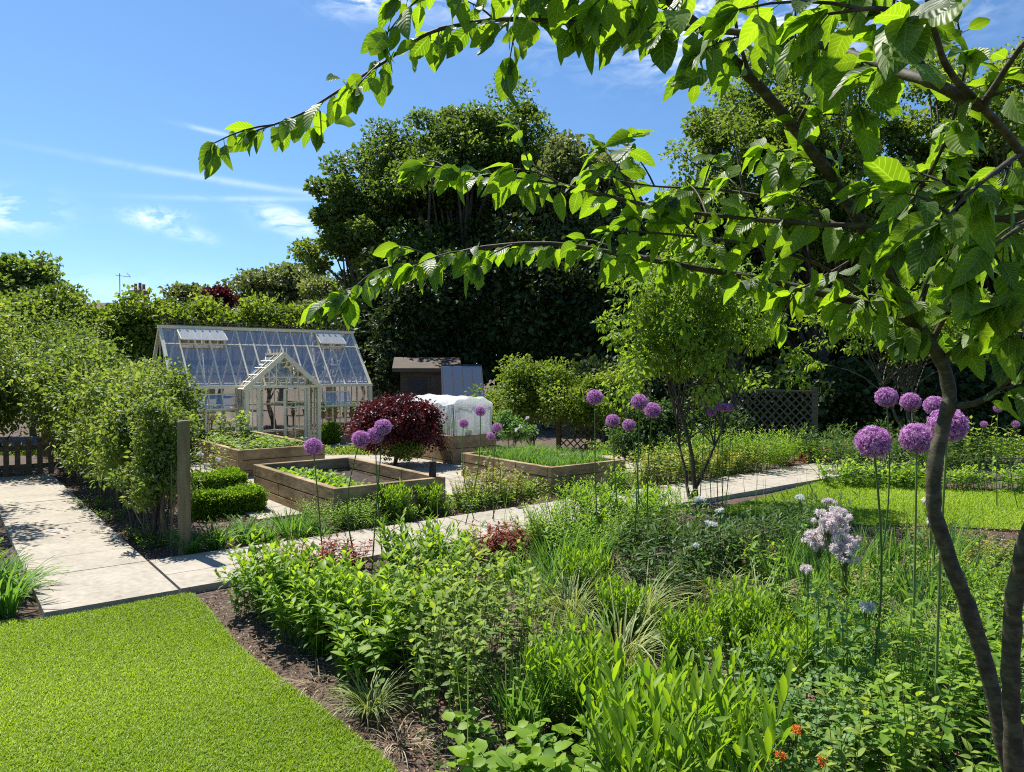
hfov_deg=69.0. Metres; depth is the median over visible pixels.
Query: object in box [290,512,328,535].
agapanthus plant
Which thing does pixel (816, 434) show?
dark leaved plant
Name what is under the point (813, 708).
columbine plant
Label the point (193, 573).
path
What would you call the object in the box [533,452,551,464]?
onion plant
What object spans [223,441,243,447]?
strawberry plant
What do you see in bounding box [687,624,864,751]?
columbine plant
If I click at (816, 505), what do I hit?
dark leaved plant
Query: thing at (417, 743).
dry grass tuft
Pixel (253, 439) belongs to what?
strawberry plant
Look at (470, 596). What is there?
perennial
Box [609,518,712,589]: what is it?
dark leaved plant
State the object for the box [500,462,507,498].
cream flower
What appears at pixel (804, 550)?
strap leaved plant
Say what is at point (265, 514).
ground cover
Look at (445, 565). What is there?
upright perennial
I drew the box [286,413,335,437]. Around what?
staging bench
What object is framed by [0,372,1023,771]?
ground
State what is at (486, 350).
evergreen tree
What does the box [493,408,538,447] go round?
garden shrub
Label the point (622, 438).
garden shrub
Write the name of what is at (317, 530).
agapanthus plant
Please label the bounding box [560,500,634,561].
feathery plant
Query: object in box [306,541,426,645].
phlox plant
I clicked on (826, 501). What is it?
pale pink flower
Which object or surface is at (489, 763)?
rounded leaf plant
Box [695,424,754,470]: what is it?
feathery plant
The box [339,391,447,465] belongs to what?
maroon bush
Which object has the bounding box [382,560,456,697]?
upright perennial
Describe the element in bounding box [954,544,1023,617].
feathery plant
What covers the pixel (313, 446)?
allium
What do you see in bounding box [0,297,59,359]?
fruit tree
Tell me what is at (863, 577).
golden leaved plant
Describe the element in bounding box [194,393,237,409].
side window
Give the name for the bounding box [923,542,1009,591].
strap leaved plant
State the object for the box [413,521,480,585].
border perennial
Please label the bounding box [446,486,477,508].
perennial
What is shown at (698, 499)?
white flower
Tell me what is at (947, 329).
young tree
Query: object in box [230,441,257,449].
strawberry plant
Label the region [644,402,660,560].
allium
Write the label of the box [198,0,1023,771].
cherry tree
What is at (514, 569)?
strap leaved plant
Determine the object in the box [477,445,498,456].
onion plant
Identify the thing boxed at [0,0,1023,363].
sky
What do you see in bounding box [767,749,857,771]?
perennial
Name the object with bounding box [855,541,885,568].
perennial
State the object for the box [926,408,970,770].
allium
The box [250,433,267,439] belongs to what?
strawberry plant
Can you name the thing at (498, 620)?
upright perennial
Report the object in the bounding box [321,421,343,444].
box ball
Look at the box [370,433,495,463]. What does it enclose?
raised bed
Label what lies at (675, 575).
dark leaved plant
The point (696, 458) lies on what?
feathery plant
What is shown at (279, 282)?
distant tree
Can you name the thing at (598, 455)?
onion plant
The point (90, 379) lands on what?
fruit tree
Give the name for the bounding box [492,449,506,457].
onion plant
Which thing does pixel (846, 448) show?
border perennial
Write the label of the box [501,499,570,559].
feathery plant
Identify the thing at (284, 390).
door
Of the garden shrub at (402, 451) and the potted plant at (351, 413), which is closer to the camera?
the garden shrub at (402, 451)
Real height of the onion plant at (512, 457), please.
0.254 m
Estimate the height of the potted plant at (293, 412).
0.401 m
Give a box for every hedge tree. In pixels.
[0,292,36,339]
[4,283,81,435]
[16,281,110,356]
[78,299,155,369]
[106,284,190,366]
[143,298,221,380]
[175,288,252,427]
[204,289,286,383]
[245,292,312,425]
[272,296,346,390]
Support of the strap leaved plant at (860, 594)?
on the ground at (30, 608)
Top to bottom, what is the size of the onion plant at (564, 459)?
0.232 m
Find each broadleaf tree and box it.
[286,149,419,326]
[291,73,602,296]
[292,273,350,330]
[513,129,648,423]
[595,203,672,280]
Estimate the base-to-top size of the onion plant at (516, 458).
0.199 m
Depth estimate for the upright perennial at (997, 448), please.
12.19 m
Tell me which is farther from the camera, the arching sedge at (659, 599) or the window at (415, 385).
the window at (415, 385)
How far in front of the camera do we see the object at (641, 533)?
6.41 m
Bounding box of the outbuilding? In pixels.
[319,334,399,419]
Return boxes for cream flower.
[458,481,464,507]
[465,477,473,508]
[480,472,487,509]
[483,455,490,496]
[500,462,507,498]
[507,473,514,507]
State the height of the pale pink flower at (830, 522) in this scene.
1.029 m
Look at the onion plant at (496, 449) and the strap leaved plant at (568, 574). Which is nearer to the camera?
the strap leaved plant at (568, 574)
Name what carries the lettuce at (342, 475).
on the raised bed at (283, 487)
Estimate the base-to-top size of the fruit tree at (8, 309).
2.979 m
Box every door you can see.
[260,389,263,432]
[283,388,306,440]
[431,375,440,394]
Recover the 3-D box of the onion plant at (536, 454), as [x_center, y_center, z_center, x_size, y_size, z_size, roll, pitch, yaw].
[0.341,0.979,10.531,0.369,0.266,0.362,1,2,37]
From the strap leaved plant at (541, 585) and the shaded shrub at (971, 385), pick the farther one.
the shaded shrub at (971, 385)
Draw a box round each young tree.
[591,238,816,499]
[790,274,1022,428]
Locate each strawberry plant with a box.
[191,430,209,439]
[206,434,239,444]
[207,428,229,438]
[219,438,242,446]
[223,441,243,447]
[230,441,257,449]
[233,436,248,443]
[244,436,265,446]
[248,436,273,447]
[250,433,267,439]
[252,439,275,447]
[254,433,279,440]
[259,442,288,447]
[268,435,288,444]
[274,436,306,446]
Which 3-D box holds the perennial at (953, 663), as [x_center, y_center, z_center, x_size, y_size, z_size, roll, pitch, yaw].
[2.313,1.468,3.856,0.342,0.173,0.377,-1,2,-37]
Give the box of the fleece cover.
[412,394,492,435]
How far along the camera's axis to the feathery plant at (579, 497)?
7.08 m
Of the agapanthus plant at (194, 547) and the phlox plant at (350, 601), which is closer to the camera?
the phlox plant at (350, 601)
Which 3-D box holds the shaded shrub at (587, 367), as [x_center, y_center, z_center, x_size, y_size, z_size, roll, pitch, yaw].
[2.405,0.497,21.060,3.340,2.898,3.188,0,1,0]
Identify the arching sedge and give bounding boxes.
[311,661,422,740]
[511,552,632,634]
[531,573,702,683]
[570,558,709,637]
[666,553,767,601]
[692,555,818,609]
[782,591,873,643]
[859,586,1023,678]
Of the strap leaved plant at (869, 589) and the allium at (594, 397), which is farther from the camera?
the allium at (594, 397)
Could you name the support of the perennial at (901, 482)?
on the lawn at (852, 524)
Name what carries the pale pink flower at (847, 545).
on the ground at (30, 608)
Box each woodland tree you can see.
[648,147,778,371]
[653,22,984,363]
[829,35,1023,437]
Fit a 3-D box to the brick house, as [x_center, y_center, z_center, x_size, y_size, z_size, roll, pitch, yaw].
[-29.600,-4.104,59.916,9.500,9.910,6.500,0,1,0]
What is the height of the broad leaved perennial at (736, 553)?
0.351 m
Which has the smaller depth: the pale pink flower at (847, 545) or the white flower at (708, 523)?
the pale pink flower at (847, 545)
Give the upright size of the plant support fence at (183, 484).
1.601 m
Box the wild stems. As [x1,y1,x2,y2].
[311,465,1023,771]
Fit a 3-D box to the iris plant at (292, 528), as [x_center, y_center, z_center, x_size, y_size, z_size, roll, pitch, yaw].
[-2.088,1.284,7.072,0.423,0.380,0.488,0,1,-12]
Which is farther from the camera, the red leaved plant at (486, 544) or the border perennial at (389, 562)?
the red leaved plant at (486, 544)
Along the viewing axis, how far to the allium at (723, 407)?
8.50 m
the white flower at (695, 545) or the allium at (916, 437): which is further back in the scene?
the white flower at (695, 545)
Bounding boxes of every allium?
[303,437,322,544]
[347,431,370,566]
[367,427,383,560]
[371,419,392,568]
[459,418,473,518]
[465,405,485,524]
[486,432,500,518]
[492,423,501,520]
[586,389,603,548]
[605,414,622,551]
[622,419,638,535]
[630,394,647,562]
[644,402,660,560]
[700,401,707,495]
[706,408,715,507]
[714,401,722,506]
[717,403,728,506]
[725,403,733,506]
[853,425,892,707]
[873,386,897,594]
[898,422,932,710]
[899,392,935,586]
[922,396,948,627]
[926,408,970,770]
[978,421,987,493]
[993,406,1001,504]
[1010,420,1019,508]
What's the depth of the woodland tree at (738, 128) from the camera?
20.75 m
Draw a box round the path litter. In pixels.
[45,479,141,560]
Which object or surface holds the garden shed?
on the ground at (30, 608)
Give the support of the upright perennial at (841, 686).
on the ground at (30, 608)
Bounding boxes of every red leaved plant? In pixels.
[269,544,320,573]
[290,532,342,573]
[310,538,354,574]
[330,533,374,569]
[452,528,493,567]
[465,520,515,562]
[484,526,532,561]
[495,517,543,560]
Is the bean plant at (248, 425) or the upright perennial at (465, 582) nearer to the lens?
the upright perennial at (465, 582)
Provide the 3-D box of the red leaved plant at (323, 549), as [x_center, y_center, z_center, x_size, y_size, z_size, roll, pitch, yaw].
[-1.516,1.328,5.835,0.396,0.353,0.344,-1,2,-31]
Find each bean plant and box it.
[212,412,226,437]
[221,414,237,437]
[236,410,248,436]
[236,410,253,440]
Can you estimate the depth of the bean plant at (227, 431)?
13.58 m
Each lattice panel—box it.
[556,388,650,453]
[731,388,817,448]
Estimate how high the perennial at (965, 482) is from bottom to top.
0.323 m
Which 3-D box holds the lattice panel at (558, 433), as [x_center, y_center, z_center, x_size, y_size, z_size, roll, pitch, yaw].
[2.192,0.894,18.028,2.322,1.730,0.090,1,2,21]
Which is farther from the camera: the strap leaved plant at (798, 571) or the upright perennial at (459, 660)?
the strap leaved plant at (798, 571)
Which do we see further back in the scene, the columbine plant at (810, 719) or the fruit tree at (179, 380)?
the fruit tree at (179, 380)
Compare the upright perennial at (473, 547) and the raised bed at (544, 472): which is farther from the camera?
the raised bed at (544, 472)
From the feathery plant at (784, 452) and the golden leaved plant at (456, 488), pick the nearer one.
the golden leaved plant at (456, 488)
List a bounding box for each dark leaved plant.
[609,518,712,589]
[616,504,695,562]
[617,543,705,611]
[636,510,731,572]
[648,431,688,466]
[668,507,761,588]
[687,503,783,574]
[731,499,810,564]
[748,435,781,460]
[762,496,840,551]
[768,483,861,534]
[789,423,833,463]
[799,422,855,463]
[833,418,891,457]
[866,416,925,459]
[889,417,928,456]
[953,422,1007,460]
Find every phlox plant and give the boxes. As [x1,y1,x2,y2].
[212,547,294,617]
[229,522,314,629]
[241,536,295,609]
[243,543,344,646]
[271,569,371,657]
[279,545,362,630]
[289,547,385,657]
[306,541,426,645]
[311,579,410,692]
[334,559,438,676]
[351,557,455,661]
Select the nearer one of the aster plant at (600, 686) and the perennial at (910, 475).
the aster plant at (600, 686)
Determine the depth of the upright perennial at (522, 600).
3.88 m
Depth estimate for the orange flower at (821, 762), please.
2.48 m
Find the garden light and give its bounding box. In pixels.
[429,456,435,476]
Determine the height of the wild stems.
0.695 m
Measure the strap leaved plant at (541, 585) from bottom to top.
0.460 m
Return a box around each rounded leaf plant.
[434,731,578,771]
[441,699,592,771]
[452,718,617,771]
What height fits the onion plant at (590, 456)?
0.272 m
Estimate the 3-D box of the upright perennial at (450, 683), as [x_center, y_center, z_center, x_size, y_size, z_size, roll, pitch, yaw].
[-0.288,1.252,3.363,0.311,0.629,0.336,1,2,30]
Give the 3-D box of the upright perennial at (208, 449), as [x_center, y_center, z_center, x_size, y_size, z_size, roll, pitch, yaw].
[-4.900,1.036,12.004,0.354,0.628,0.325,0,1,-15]
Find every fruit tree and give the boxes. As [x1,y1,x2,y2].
[0,290,15,323]
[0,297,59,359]
[0,302,50,390]
[0,313,61,471]
[0,336,126,442]
[5,302,132,439]
[33,330,135,430]
[34,328,113,442]
[36,342,131,487]
[44,355,163,500]
[64,361,176,514]
[79,364,197,527]
[103,394,208,545]
[127,353,216,444]
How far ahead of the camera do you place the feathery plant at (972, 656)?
3.47 m
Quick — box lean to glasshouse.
[441,364,484,396]
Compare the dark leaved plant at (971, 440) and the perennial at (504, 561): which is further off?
the dark leaved plant at (971, 440)
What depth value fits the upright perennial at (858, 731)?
2.58 m
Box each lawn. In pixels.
[0,595,389,771]
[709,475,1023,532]
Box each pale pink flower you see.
[785,564,827,716]
[797,529,844,709]
[802,505,861,712]
[808,498,851,646]
[820,528,876,723]
[820,549,865,687]
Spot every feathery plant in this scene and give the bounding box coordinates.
[291,495,333,525]
[306,498,350,532]
[325,501,366,529]
[337,495,377,530]
[346,491,384,527]
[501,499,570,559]
[519,496,594,559]
[532,475,598,547]
[539,506,618,563]
[559,482,633,536]
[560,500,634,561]
[578,496,648,550]
[608,488,676,538]
[625,442,676,479]
[631,477,708,546]
[660,434,710,480]
[679,423,737,470]
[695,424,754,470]
[719,433,757,464]
[728,420,784,471]
[749,431,806,468]
[761,423,807,465]
[780,572,864,650]
[794,582,877,665]
[819,634,932,726]
[868,587,960,670]
[923,614,1023,722]
[924,552,1009,623]
[926,580,1023,670]
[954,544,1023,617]
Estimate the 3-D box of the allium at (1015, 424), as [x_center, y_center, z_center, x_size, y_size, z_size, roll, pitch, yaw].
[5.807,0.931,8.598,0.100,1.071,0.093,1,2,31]
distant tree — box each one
[0,250,72,298]
[15,280,91,304]
[157,280,209,395]
[215,260,332,400]
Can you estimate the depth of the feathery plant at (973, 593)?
4.06 m
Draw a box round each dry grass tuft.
[269,657,365,706]
[342,709,446,766]
[406,697,503,758]
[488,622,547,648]
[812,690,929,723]
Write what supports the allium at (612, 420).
on the ground at (30, 608)
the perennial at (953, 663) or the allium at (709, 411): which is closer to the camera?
the perennial at (953, 663)
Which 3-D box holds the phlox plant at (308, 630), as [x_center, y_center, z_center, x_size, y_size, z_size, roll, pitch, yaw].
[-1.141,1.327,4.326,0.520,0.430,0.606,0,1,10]
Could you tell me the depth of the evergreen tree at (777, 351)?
24.75 m
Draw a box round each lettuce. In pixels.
[274,468,302,473]
[296,469,317,476]
[307,469,330,478]
[314,470,336,481]
[314,473,337,482]
[316,470,341,481]
[325,478,345,485]
[329,478,350,486]
[332,480,348,486]
[335,473,351,486]
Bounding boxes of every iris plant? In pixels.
[268,499,314,540]
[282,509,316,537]
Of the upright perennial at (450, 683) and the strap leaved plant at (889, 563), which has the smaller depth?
the upright perennial at (450, 683)
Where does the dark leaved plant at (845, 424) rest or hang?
on the ground at (30, 608)
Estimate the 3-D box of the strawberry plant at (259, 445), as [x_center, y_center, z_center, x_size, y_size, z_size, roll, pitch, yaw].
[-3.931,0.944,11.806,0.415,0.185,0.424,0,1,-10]
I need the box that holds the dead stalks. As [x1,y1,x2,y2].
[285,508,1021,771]
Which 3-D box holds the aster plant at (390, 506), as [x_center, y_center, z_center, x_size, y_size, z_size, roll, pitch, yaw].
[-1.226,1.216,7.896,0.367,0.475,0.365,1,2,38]
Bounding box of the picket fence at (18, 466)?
[0,438,74,476]
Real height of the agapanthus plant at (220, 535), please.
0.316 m
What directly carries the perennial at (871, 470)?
on the lawn at (852, 524)
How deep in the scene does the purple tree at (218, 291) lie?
42.52 m
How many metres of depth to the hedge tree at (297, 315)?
29.97 m
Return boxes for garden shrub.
[379,437,429,467]
[464,352,584,444]
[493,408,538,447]
[561,361,644,452]
[602,392,709,460]
[686,405,755,448]
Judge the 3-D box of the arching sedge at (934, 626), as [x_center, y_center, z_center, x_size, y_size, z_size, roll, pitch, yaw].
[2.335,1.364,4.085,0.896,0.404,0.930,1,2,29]
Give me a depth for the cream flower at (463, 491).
8.64 m
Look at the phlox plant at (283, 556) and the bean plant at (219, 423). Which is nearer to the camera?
the phlox plant at (283, 556)
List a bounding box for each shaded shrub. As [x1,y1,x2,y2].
[544,353,645,448]
[613,365,713,426]
[680,359,806,439]
[746,354,878,441]
[818,354,941,439]
[919,355,1023,440]
[986,359,1023,438]
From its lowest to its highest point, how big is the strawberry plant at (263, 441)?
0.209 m
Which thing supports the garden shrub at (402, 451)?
on the ground at (30, 608)
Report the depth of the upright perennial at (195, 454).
11.36 m
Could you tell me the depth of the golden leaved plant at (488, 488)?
8.76 m
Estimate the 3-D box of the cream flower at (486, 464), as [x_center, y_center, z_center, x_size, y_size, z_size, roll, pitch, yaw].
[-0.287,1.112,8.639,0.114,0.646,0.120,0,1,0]
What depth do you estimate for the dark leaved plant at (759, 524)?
6.30 m
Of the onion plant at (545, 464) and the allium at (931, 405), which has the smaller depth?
the allium at (931, 405)
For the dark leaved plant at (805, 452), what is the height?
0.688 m
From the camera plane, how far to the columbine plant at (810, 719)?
2.94 m
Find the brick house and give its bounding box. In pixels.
[86,273,214,396]
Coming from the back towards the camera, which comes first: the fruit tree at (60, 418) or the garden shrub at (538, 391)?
the garden shrub at (538, 391)
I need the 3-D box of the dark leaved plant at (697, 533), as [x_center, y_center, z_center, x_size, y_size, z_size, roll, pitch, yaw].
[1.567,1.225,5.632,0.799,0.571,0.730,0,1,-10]
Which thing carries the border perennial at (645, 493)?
on the ground at (30, 608)
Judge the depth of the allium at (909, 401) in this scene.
4.92 m
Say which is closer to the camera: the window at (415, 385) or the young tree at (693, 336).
the young tree at (693, 336)
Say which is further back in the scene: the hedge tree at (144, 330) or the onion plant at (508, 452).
the hedge tree at (144, 330)
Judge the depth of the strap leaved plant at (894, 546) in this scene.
5.86 m
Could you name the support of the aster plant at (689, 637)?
on the ground at (30, 608)
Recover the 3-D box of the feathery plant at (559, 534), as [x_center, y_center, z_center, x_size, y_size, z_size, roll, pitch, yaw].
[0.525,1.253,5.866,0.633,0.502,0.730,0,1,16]
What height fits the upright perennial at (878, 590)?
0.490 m
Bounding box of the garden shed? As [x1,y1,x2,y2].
[392,357,460,401]
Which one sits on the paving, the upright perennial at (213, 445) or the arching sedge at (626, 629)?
the upright perennial at (213, 445)
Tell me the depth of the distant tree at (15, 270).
46.96 m
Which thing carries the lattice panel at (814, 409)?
on the ground at (30, 608)
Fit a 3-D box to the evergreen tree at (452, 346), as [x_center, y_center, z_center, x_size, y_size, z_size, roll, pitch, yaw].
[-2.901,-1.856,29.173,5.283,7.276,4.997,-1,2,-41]
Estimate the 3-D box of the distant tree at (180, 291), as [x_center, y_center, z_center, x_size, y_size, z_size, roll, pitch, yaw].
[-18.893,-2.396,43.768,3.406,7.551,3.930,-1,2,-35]
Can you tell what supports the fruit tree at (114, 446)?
on the ground at (30, 608)
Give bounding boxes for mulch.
[35,455,770,559]
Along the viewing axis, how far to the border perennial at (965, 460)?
10.95 m
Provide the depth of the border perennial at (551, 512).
6.76 m
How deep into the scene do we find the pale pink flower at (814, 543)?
3.50 m
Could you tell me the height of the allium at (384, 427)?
1.269 m
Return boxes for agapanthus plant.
[0,545,38,591]
[0,549,37,577]
[0,555,68,618]
[2,556,69,594]
[160,522,229,554]
[173,513,257,550]
[220,512,276,544]
[249,516,290,543]
[249,519,271,537]
[263,507,300,534]
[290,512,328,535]
[303,521,341,537]
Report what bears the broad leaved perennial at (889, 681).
on the ground at (30, 608)
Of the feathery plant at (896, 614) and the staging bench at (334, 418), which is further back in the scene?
the staging bench at (334, 418)
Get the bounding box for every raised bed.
[190,431,324,476]
[253,457,445,526]
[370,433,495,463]
[461,448,624,496]
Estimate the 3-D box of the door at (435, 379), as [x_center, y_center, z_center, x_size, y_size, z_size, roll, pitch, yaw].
[-2.371,0.660,24.629,0.620,2.050,0.056,0,1,-6]
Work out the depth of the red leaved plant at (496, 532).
6.21 m
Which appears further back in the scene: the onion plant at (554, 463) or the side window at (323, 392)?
the side window at (323, 392)
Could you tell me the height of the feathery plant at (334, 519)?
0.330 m
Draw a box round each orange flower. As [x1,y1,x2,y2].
[772,724,821,771]
[774,749,796,771]
[816,753,825,771]
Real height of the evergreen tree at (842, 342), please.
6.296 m
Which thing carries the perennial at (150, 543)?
on the ground at (30, 608)
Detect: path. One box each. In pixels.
[0,474,177,618]
[150,454,986,593]
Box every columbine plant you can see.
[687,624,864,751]
[703,643,840,771]
[745,664,873,771]
[750,667,928,771]
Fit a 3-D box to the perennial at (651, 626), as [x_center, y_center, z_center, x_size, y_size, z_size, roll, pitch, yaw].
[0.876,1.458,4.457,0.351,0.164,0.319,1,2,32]
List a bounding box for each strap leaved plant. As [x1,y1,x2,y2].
[468,647,558,740]
[486,663,562,747]
[492,537,550,596]
[504,540,568,616]
[508,640,571,711]
[513,521,584,582]
[522,516,598,597]
[542,550,610,600]
[554,512,629,580]
[747,530,809,594]
[764,522,814,568]
[769,521,827,582]
[777,540,841,604]
[794,519,860,586]
[802,542,874,590]
[806,628,889,707]
[810,562,899,631]
[830,517,889,578]
[831,591,935,665]
[834,559,899,609]
[850,519,913,574]
[862,544,931,596]
[868,515,932,575]
[868,549,949,621]
[869,617,973,704]
[895,527,967,575]
[901,551,981,606]
[923,510,992,558]
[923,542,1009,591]
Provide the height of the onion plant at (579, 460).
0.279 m
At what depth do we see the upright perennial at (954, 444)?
11.26 m
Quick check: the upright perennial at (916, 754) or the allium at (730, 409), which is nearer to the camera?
the upright perennial at (916, 754)
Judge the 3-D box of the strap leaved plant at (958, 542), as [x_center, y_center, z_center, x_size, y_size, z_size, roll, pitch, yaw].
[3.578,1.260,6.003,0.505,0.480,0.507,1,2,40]
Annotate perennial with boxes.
[73,492,116,509]
[89,505,129,521]
[122,521,161,540]
[132,532,173,550]
[190,437,206,471]
[194,444,221,470]
[198,431,218,467]
[212,438,238,468]
[352,584,450,725]
[366,506,485,579]
[369,511,389,526]
[371,508,456,577]
[371,553,456,613]
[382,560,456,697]
[393,554,465,678]
[394,563,473,617]
[395,504,426,522]
[399,587,481,741]
[405,544,474,650]
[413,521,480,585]
[416,530,488,650]
[419,548,510,707]
[423,537,506,667]
[438,501,456,516]
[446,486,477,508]
[446,489,490,513]
[448,625,532,736]
[449,534,514,647]
[459,579,509,606]
[465,574,540,685]
[470,483,520,509]
[475,547,527,579]
[480,539,526,631]
[485,553,541,660]
[496,577,555,679]
[508,476,544,497]
[514,512,578,556]
[516,603,579,643]
[535,626,586,668]
[545,479,580,497]
[548,500,609,545]
[557,473,594,495]
[567,484,596,499]
[568,478,631,539]
[582,475,607,496]
[594,477,673,535]
[597,462,644,493]
[600,653,633,682]
[630,477,678,523]
[634,610,684,648]
[670,603,730,647]
[693,593,748,619]
[725,535,771,580]
[738,533,786,589]
[753,733,838,771]
[763,545,788,638]
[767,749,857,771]
[788,649,836,681]
[790,663,875,771]
[807,455,876,485]
[813,431,866,477]
[813,660,880,771]
[814,572,859,592]
[821,459,891,487]
[823,617,895,666]
[824,675,936,771]
[833,433,868,467]
[838,442,886,477]
[842,673,938,771]
[844,452,914,487]
[850,564,897,639]
[851,657,900,692]
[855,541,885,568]
[861,440,921,474]
[862,648,969,771]
[862,666,969,771]
[864,591,938,723]
[865,460,924,487]
[870,429,902,464]
[872,548,924,577]
[873,606,951,638]
[879,730,987,771]
[886,459,966,487]
[889,433,959,476]
[895,622,983,766]
[899,588,999,688]
[906,676,1023,771]
[907,462,980,489]
[915,625,1023,748]
[918,441,970,478]
[929,650,977,691]
[931,601,1003,737]
[933,538,978,554]
[943,446,994,478]
[948,427,973,473]
[948,465,995,489]
[949,621,1023,731]
[950,653,1023,765]
[953,703,996,771]
[958,427,988,468]
[962,561,1004,597]
[963,456,1023,492]
[966,415,999,478]
[968,606,1023,672]
[978,537,1013,558]
[981,587,1023,660]
[984,430,1011,466]
[988,462,1023,490]
[991,426,1023,479]
[1008,424,1023,462]
[1008,428,1022,471]
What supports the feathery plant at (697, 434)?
on the ground at (30, 608)
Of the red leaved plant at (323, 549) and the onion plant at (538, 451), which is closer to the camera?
the red leaved plant at (323, 549)
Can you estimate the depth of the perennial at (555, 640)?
4.10 m
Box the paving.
[190,443,685,521]
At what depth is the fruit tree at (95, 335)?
14.45 m
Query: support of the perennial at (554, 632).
on the ground at (30, 608)
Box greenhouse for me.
[151,315,372,443]
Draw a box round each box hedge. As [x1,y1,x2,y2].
[191,465,250,489]
[191,481,270,520]
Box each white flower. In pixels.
[203,463,209,488]
[216,457,220,489]
[686,542,711,595]
[687,495,708,547]
[698,520,722,573]
[708,507,734,568]
[789,494,808,580]
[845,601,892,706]
[907,497,944,620]
[909,517,948,628]
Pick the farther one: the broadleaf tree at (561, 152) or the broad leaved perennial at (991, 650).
the broadleaf tree at (561, 152)
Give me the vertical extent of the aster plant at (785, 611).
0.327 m
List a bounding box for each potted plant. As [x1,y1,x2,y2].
[209,405,218,422]
[222,411,227,421]
[290,403,296,415]
[321,402,326,417]
[327,402,331,413]
[331,402,338,417]
[348,403,354,416]
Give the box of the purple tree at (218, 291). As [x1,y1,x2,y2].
[193,284,238,407]
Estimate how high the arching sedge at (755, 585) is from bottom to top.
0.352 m
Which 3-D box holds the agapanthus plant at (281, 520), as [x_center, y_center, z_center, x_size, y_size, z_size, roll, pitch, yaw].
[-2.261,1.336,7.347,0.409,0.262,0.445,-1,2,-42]
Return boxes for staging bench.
[203,422,230,432]
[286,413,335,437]
[315,416,351,434]
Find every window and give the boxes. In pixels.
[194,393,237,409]
[322,391,351,405]
[408,378,425,392]
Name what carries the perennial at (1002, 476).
on the ground at (30, 608)
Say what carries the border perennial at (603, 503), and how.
on the ground at (30, 608)
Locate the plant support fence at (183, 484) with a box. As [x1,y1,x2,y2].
[41,405,190,555]
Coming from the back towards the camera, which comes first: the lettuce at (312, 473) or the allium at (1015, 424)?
the lettuce at (312, 473)
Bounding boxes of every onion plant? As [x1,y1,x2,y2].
[470,447,486,454]
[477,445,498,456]
[486,444,505,455]
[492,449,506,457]
[498,446,517,459]
[501,448,523,459]
[506,454,524,461]
[522,455,542,463]
[524,447,550,463]
[530,446,548,460]
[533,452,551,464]
[533,454,560,465]
[536,445,556,455]
[544,457,563,466]
[549,450,571,465]
[557,452,570,464]
[571,450,592,463]
[578,449,600,462]
[583,448,608,461]
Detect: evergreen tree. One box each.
[323,240,406,401]
[358,252,456,395]
[361,250,494,385]
[440,208,549,424]
[487,226,604,428]
[549,242,645,369]
[614,257,718,384]
[698,332,776,395]
[728,307,860,377]
[769,270,928,371]
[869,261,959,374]
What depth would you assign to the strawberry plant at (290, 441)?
12.09 m
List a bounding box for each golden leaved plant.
[448,476,488,508]
[456,462,498,494]
[461,476,503,506]
[465,462,510,499]
[480,467,521,505]
[494,466,527,497]
[495,474,533,502]
[617,446,673,488]
[637,443,693,483]
[674,444,720,480]
[695,449,738,478]
[707,444,751,475]
[727,441,769,473]
[823,558,897,608]
[898,518,950,557]
[905,549,968,591]
[929,528,973,560]
[957,544,999,580]
[967,531,1015,566]
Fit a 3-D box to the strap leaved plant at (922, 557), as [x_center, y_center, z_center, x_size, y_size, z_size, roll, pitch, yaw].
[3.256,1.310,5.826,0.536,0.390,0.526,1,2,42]
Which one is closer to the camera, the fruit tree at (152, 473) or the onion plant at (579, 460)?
the fruit tree at (152, 473)
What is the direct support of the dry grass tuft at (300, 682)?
on the ground at (30, 608)
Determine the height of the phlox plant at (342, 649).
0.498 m
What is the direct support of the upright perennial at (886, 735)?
on the ground at (30, 608)
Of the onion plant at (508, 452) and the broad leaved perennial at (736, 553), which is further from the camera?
the onion plant at (508, 452)
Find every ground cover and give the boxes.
[0,442,377,455]
[203,464,707,530]
[289,502,1023,771]
[583,437,855,472]
[789,436,1023,469]
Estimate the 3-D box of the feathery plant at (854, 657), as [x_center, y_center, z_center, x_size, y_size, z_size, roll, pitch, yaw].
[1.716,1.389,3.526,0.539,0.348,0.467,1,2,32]
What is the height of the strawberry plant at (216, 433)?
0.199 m
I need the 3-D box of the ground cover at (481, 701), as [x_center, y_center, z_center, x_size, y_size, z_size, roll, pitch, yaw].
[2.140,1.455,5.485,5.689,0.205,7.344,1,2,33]
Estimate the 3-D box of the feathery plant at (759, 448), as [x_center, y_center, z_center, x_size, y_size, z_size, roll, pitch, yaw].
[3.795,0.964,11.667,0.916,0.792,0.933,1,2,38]
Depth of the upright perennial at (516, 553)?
4.71 m
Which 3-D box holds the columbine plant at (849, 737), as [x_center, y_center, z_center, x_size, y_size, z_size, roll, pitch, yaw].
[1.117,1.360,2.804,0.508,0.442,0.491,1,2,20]
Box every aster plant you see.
[376,477,416,524]
[413,480,444,518]
[520,610,622,749]
[558,534,619,610]
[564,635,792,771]
[574,645,698,771]
[593,572,651,645]
[656,596,722,680]
[663,647,776,771]
[703,572,778,665]
[728,613,817,705]
[766,593,817,653]
[782,609,836,688]

